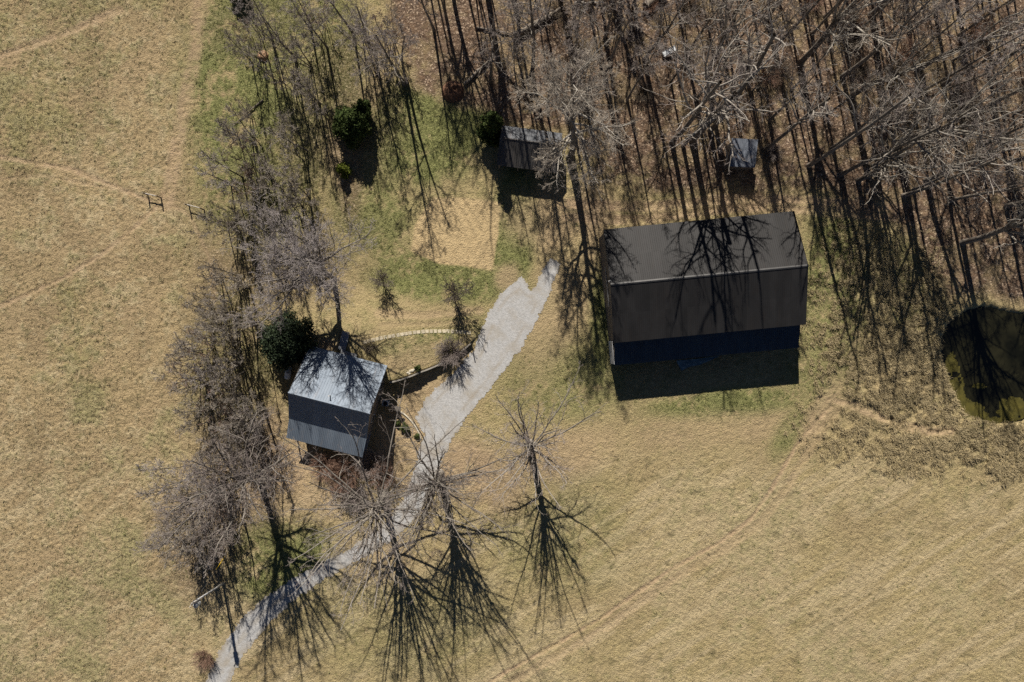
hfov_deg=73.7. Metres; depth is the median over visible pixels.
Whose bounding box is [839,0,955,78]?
bare tree
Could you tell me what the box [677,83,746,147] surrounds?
bare tree
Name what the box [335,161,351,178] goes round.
cedar tree
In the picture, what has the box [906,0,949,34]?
bare tree
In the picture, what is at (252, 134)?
scrub tree
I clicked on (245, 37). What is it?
scrub tree
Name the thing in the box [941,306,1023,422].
pond water
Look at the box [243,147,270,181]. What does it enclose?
scrub tree
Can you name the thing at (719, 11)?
bare tree
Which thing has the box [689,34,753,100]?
bare tree
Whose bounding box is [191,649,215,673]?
bare shrub
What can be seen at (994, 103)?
bare tree
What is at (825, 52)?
bare tree
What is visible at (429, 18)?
bare tree
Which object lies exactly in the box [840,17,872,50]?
brush
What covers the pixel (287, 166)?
scrub tree
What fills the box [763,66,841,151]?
bare tree
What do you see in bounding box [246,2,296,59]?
bare tree
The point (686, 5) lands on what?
brush
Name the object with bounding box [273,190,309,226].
scrub tree
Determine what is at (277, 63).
scrub tree
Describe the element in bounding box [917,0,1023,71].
bare tree
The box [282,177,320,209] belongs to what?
scrub tree
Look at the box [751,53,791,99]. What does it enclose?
bare tree
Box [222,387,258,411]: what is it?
scrub tree
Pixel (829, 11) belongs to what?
bare tree
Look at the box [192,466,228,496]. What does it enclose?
scrub tree
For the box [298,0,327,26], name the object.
scrub tree
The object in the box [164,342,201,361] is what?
scrub tree
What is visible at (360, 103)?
cedar tree
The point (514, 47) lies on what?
bare tree
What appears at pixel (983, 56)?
bare tree
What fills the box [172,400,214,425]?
scrub tree
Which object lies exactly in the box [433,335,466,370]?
bare shrub
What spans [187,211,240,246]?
scrub tree
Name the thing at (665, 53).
trough
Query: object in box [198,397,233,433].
scrub tree
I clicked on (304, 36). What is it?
scrub tree
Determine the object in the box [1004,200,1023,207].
bare tree
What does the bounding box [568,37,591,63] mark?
brush
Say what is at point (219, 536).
scrub tree
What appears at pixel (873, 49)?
bare tree
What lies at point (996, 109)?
bare tree
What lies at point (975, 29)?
brush
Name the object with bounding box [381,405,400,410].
board fence
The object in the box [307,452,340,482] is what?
bare shrub
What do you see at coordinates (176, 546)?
scrub tree
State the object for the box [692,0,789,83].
bare tree
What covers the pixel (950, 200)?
bare tree
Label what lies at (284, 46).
scrub tree
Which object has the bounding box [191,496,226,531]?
scrub tree
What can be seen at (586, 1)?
brush
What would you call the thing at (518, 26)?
bare tree
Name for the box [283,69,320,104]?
bare tree
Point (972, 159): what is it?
bare tree
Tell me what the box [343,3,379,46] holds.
scrub tree
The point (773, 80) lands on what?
brush
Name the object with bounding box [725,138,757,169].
tin shed
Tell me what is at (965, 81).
bare tree
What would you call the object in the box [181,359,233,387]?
scrub tree
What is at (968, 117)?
brush
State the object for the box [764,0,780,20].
bare tree
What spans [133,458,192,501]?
scrub tree
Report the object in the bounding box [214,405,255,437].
scrub tree
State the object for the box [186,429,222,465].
scrub tree
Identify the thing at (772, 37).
bare tree
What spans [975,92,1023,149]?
bare tree
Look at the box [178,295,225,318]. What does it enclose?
scrub tree
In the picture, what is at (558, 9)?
fallen log
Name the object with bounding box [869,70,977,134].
bare tree
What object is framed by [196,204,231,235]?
scrub tree
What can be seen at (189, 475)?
scrub tree
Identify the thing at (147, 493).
scrub tree
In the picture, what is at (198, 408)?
scrub tree
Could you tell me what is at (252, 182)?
scrub tree
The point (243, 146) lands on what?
scrub tree
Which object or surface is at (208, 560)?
scrub tree
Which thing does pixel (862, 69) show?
brush
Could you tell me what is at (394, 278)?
green grass
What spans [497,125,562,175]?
plank shed
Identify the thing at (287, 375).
propane tank
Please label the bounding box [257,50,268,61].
stump
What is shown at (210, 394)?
scrub tree
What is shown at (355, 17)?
bare tree
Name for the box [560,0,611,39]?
bare tree
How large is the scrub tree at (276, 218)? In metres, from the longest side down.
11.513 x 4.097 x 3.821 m
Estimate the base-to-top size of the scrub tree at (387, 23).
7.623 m
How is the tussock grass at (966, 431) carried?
on the ground at (460, 230)
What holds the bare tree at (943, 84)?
on the ground at (460, 230)
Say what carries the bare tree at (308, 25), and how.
on the ground at (460, 230)
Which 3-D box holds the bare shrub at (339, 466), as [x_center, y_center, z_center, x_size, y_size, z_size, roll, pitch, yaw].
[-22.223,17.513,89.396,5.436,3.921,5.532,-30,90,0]
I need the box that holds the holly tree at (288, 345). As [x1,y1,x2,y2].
[254,307,319,371]
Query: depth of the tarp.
90.70 m
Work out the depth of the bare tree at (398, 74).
79.11 m
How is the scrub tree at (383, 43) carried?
on the ground at (460, 230)
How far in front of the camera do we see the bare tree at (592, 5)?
88.87 m
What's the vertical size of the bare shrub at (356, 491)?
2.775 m
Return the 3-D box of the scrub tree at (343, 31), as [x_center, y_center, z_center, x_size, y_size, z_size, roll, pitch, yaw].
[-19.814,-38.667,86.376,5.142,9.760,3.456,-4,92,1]
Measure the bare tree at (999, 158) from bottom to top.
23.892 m
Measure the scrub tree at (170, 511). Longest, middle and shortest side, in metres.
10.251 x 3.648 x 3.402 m
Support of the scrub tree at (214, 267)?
on the ground at (460, 230)
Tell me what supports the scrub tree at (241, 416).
on the ground at (460, 230)
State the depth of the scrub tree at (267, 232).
86.34 m
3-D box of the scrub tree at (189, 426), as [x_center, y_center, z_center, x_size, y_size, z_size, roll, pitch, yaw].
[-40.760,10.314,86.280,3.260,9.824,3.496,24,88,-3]
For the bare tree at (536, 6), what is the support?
on the ground at (460, 230)
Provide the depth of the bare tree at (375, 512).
79.38 m
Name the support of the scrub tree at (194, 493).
on the ground at (460, 230)
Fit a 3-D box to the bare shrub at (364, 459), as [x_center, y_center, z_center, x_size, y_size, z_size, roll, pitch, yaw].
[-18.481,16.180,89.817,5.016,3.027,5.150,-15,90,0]
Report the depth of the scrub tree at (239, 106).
87.54 m
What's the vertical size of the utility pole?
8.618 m
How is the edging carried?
on the ground at (460, 230)
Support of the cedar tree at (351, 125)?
on the ground at (460, 230)
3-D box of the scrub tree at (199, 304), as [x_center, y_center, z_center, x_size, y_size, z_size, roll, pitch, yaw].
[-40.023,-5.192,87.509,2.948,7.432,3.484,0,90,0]
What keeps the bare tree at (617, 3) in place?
on the ground at (460, 230)
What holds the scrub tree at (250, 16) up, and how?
on the ground at (460, 230)
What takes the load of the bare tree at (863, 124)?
on the ground at (460, 230)
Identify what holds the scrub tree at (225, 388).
on the ground at (460, 230)
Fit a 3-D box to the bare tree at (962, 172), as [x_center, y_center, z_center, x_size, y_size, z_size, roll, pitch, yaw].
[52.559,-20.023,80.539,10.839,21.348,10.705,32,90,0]
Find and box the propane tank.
[284,367,291,378]
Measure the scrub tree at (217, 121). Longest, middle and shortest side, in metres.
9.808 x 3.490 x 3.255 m
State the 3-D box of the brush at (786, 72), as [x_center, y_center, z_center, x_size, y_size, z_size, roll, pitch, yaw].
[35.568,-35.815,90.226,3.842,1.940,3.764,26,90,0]
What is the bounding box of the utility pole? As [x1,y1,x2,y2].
[190,557,225,607]
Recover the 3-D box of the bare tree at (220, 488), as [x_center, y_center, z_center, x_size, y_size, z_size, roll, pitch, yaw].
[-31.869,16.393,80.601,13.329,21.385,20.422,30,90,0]
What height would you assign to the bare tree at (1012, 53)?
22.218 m
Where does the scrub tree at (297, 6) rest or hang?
on the ground at (460, 230)
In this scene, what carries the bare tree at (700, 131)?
on the ground at (460, 230)
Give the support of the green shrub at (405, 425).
on the ground at (460, 230)
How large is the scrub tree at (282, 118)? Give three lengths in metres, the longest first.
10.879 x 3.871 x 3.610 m
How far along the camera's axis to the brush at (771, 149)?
90.48 m
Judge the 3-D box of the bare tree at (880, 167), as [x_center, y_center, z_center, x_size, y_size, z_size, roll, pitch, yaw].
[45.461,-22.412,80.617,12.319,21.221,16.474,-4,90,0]
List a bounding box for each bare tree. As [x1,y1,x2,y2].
[130,404,308,568]
[207,522,245,552]
[219,184,376,338]
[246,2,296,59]
[267,381,492,628]
[283,0,328,48]
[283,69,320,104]
[309,0,354,34]
[330,0,398,59]
[348,16,418,85]
[362,398,530,582]
[369,265,394,292]
[400,0,438,30]
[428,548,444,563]
[439,273,475,310]
[443,0,447,19]
[468,361,607,513]
[474,9,516,82]
[496,0,556,76]
[505,0,541,44]
[506,32,527,100]
[507,33,642,200]
[532,43,573,110]
[555,20,607,100]
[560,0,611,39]
[562,0,599,76]
[568,50,616,109]
[589,0,594,14]
[590,0,626,40]
[604,0,648,75]
[626,31,669,101]
[627,0,707,75]
[637,13,767,144]
[662,19,786,170]
[670,35,712,83]
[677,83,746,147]
[683,7,800,133]
[684,0,736,56]
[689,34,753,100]
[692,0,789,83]
[708,0,734,31]
[725,0,783,57]
[746,0,817,66]
[750,0,790,43]
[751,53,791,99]
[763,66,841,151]
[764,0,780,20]
[765,57,836,121]
[773,0,835,49]
[791,13,864,90]
[795,0,910,83]
[806,76,924,167]
[811,0,843,35]
[823,0,841,17]
[825,53,895,115]
[830,66,927,158]
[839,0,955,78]
[839,87,969,200]
[844,0,918,44]
[847,0,986,129]
[849,63,990,211]
[859,98,931,148]
[867,1,947,17]
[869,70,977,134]
[871,88,983,166]
[872,0,928,50]
[876,0,1002,86]
[885,14,1023,109]
[895,36,1023,184]
[901,106,1023,201]
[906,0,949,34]
[911,49,1010,107]
[911,124,1022,190]
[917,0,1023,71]
[923,112,1023,182]
[927,96,1016,143]
[932,0,978,23]
[941,33,1023,86]
[947,163,1023,222]
[951,10,1023,61]
[958,0,1011,35]
[959,175,1023,255]
[968,77,1023,131]
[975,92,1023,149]
[985,46,1023,69]
[988,86,1023,105]
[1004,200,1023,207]
[1006,156,1023,164]
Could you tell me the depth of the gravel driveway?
90.96 m
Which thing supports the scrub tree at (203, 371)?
on the ground at (460, 230)
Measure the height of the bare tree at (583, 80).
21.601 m
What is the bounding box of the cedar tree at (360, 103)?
[354,98,370,114]
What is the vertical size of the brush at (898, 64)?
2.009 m
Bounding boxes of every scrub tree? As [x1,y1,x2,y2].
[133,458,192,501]
[134,476,185,508]
[137,523,189,550]
[141,461,204,498]
[144,514,206,567]
[146,499,183,531]
[148,530,199,572]
[151,363,207,408]
[155,525,218,560]
[159,486,196,518]
[163,325,215,368]
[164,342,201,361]
[164,483,195,505]
[166,504,207,539]
[167,360,205,390]
[169,328,209,354]
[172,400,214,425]
[173,540,222,577]
[175,412,207,439]
[175,536,211,556]
[177,454,218,488]
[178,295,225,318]
[178,328,215,366]
[179,482,225,511]
[181,288,212,312]
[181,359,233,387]
[184,306,260,339]
[184,320,246,346]
[185,359,215,381]
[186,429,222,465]
[186,481,212,497]
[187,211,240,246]
[187,311,231,341]
[188,160,242,192]
[190,393,220,413]
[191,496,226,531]
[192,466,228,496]
[193,363,234,398]
[193,379,231,414]
[194,304,239,326]
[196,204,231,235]
[196,289,231,325]
[197,145,243,177]
[197,257,240,287]
[197,261,223,290]
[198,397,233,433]
[199,347,246,392]
[201,333,243,361]
[203,418,242,443]
[204,395,245,412]
[206,525,234,547]
[208,401,268,434]
[209,201,245,227]
[210,369,244,405]
[211,102,255,147]
[211,115,237,137]
[211,270,261,308]
[214,163,255,196]
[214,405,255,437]
[219,123,261,146]
[220,133,254,177]
[221,27,251,67]
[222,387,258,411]
[223,207,253,242]
[223,435,258,472]
[225,96,253,119]
[226,0,261,37]
[227,34,269,62]
[228,18,252,42]
[228,194,267,234]
[232,421,266,444]
[234,412,264,439]
[236,165,267,197]
[242,0,272,47]
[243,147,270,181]
[245,55,285,80]
[256,157,298,192]
[257,212,281,241]
[260,122,307,151]
[260,200,298,233]
[263,167,310,208]
[265,61,297,91]
[266,31,321,78]
[270,107,301,137]
[272,28,294,57]
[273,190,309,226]
[276,137,304,176]
[277,0,312,29]
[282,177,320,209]
[291,9,326,50]
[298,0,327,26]
[298,88,328,119]
[299,76,322,95]
[327,18,369,48]
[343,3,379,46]
[344,31,388,75]
[361,9,405,50]
[361,42,394,75]
[372,24,395,60]
[380,0,403,43]
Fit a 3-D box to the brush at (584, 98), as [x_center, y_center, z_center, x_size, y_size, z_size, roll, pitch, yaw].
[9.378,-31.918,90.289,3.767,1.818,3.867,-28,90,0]
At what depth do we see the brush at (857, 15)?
90.11 m
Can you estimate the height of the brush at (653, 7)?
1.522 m
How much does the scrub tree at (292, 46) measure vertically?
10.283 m
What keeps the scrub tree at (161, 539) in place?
on the ground at (460, 230)
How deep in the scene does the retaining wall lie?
89.68 m
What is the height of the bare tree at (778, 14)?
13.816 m
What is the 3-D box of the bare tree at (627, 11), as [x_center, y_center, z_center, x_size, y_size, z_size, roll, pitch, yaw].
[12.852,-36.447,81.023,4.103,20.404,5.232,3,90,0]
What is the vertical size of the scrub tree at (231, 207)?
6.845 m
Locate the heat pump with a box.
[382,399,389,405]
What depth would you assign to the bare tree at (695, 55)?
80.78 m
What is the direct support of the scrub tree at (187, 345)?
on the ground at (460, 230)
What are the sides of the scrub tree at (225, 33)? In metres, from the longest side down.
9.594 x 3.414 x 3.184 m
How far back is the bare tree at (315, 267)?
78.81 m
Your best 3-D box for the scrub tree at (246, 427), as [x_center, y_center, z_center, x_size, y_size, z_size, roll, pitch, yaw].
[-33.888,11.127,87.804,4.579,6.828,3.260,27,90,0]
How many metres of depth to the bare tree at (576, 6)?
76.35 m
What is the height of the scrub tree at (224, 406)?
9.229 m
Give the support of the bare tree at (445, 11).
on the ground at (460, 230)
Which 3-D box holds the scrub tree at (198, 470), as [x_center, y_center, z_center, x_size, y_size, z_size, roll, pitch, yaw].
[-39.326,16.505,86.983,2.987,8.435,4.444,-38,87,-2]
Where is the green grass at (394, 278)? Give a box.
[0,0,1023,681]
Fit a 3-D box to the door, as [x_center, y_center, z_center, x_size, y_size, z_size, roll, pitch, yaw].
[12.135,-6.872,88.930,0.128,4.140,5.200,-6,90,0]
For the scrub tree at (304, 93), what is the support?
on the ground at (460, 230)
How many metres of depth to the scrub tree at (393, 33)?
85.59 m
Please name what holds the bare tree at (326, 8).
on the ground at (460, 230)
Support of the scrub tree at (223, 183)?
on the ground at (460, 230)
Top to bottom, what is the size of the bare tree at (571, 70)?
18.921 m
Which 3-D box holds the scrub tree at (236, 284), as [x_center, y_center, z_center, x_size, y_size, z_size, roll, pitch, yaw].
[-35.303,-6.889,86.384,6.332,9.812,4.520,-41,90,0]
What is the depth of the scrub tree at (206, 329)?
83.17 m
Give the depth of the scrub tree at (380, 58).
87.69 m
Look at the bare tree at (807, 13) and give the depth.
82.82 m
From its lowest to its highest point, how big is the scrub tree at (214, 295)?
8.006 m
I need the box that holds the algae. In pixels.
[945,351,1023,423]
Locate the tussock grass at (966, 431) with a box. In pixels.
[783,191,1023,487]
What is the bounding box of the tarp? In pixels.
[677,356,718,370]
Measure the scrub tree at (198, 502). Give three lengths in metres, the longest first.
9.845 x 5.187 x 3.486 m
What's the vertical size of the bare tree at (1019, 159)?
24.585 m
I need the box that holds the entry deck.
[335,330,357,357]
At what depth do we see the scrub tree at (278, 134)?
83.92 m
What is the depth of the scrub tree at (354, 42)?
84.97 m
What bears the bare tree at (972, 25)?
on the ground at (460, 230)
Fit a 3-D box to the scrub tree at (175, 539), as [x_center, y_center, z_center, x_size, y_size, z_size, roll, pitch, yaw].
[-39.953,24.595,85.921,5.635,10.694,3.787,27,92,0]
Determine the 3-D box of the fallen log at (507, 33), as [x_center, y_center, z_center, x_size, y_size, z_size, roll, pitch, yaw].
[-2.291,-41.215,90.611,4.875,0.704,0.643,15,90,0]
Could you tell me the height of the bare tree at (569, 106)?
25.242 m
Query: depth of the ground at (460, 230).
90.97 m
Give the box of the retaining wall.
[389,343,469,382]
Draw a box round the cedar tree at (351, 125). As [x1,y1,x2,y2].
[330,104,373,151]
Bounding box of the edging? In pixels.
[399,411,421,438]
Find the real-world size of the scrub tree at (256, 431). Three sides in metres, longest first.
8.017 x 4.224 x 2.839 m
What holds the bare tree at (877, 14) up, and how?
on the ground at (460, 230)
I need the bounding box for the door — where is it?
[601,267,609,307]
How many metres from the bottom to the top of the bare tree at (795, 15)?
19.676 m
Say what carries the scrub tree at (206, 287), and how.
on the ground at (460, 230)
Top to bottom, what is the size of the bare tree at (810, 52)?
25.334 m
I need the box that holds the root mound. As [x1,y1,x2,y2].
[442,81,463,102]
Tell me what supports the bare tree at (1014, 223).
on the ground at (460, 230)
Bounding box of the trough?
[662,45,676,56]
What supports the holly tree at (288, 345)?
on the ground at (460, 230)
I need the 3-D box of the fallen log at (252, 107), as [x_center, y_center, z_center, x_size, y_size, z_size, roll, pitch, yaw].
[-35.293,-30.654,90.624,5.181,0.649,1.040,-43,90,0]
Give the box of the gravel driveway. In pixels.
[206,258,559,681]
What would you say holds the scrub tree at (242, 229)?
on the ground at (460, 230)
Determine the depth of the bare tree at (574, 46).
73.78 m
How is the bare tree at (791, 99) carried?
on the ground at (460, 230)
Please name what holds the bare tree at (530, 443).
on the ground at (460, 230)
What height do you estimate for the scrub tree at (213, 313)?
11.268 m
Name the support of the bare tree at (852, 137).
on the ground at (460, 230)
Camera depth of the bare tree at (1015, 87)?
83.21 m
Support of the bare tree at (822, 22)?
on the ground at (460, 230)
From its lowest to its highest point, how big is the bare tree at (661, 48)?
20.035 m
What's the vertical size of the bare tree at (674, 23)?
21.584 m
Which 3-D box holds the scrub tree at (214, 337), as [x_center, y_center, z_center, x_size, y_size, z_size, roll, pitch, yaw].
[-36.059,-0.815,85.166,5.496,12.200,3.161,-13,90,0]
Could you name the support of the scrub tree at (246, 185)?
on the ground at (460, 230)
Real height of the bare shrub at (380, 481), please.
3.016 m
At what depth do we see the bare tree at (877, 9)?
89.12 m
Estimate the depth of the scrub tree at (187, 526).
83.24 m
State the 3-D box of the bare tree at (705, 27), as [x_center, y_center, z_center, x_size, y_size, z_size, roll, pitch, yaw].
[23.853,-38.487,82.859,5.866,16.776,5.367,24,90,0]
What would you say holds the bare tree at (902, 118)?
on the ground at (460, 230)
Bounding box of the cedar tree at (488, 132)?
[474,110,503,146]
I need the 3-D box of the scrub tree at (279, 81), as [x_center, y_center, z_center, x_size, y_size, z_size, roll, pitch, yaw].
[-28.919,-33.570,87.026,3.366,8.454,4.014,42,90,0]
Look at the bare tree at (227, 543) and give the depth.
83.43 m
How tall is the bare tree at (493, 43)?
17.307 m
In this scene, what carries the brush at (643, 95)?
on the ground at (460, 230)
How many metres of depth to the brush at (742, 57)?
90.34 m
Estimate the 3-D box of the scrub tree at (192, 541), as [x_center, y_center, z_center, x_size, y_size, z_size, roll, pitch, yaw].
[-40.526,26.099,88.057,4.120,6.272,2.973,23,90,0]
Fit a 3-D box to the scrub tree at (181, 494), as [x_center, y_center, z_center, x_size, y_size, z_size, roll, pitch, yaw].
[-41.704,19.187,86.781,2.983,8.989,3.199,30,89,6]
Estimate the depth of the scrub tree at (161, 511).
85.65 m
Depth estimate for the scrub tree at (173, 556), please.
85.63 m
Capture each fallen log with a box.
[234,99,262,124]
[463,57,490,84]
[477,26,512,35]
[514,7,561,37]
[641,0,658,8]
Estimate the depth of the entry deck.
89.29 m
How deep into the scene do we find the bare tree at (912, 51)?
77.62 m
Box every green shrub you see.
[400,421,409,432]
[414,364,420,371]
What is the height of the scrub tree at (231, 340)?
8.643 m
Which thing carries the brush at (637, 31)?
on the ground at (460, 230)
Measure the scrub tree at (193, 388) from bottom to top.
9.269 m
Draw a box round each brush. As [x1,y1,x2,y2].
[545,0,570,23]
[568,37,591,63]
[574,88,596,110]
[576,0,590,8]
[625,20,646,41]
[631,78,654,104]
[640,0,660,12]
[676,0,708,16]
[737,52,758,71]
[756,60,784,87]
[764,145,783,162]
[770,58,796,82]
[799,0,825,9]
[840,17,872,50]
[846,8,870,30]
[848,53,871,75]
[883,59,913,86]
[894,34,921,62]
[946,75,980,105]
[957,98,988,124]
[966,10,999,40]
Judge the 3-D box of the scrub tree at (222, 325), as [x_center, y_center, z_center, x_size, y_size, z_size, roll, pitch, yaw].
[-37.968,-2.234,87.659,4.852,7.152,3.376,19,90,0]
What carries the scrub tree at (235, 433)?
on the ground at (460, 230)
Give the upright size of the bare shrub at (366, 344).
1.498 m
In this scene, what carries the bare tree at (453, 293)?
on the ground at (460, 230)
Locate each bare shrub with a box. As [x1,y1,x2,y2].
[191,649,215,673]
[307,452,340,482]
[322,456,359,496]
[337,482,368,513]
[352,446,388,482]
[361,337,378,353]
[368,461,395,489]
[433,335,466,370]
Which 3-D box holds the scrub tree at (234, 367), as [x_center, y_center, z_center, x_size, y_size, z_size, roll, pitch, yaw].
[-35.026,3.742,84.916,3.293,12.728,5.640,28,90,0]
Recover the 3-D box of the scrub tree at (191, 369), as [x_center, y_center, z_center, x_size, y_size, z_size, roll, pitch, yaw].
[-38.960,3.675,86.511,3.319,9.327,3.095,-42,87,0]
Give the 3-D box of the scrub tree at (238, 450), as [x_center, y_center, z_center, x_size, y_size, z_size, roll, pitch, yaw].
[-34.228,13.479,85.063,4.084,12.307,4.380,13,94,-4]
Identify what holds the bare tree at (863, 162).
on the ground at (460, 230)
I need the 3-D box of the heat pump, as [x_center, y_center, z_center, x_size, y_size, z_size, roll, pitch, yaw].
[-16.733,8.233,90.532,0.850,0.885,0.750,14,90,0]
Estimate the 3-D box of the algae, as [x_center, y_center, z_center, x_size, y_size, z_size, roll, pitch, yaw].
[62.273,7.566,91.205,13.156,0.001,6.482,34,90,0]
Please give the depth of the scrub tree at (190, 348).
85.11 m
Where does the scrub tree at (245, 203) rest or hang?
on the ground at (460, 230)
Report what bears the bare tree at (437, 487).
on the ground at (460, 230)
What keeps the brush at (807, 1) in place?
on the ground at (460, 230)
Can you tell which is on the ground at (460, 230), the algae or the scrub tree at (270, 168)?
the scrub tree at (270, 168)
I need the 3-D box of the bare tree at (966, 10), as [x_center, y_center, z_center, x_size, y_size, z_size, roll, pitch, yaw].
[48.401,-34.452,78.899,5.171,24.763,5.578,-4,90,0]
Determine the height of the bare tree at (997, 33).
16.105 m
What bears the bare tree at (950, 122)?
on the ground at (460, 230)
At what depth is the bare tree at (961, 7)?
82.00 m
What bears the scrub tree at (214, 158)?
on the ground at (460, 230)
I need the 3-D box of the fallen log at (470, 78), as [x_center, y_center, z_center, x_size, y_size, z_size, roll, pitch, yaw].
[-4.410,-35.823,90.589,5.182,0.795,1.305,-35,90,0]
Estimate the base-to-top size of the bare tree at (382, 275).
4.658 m
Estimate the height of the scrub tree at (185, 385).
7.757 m
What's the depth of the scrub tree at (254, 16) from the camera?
83.96 m
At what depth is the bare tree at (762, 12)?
77.85 m
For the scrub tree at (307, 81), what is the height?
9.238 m
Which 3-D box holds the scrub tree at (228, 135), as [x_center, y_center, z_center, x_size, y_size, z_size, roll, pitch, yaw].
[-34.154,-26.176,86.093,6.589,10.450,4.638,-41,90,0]
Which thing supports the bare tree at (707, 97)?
on the ground at (460, 230)
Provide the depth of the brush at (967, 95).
90.19 m
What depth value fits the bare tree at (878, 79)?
79.19 m
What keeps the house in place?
on the ground at (460, 230)
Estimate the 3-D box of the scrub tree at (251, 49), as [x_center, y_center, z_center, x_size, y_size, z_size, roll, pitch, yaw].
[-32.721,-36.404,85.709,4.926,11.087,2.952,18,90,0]
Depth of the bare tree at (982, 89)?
75.15 m
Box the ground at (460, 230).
[0,0,1023,681]
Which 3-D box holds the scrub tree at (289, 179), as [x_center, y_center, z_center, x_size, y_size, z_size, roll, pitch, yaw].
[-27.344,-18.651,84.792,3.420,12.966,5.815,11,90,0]
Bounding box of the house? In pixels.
[286,347,386,456]
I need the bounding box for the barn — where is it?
[599,211,808,364]
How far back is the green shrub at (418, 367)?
89.47 m
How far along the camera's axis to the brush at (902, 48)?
90.08 m
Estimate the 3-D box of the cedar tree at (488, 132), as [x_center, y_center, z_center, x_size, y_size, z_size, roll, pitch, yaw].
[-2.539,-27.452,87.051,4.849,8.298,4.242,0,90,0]
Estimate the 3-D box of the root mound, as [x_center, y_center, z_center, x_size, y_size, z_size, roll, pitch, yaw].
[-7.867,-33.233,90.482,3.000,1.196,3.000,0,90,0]
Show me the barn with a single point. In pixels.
(706, 288)
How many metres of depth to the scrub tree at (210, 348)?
86.48 m

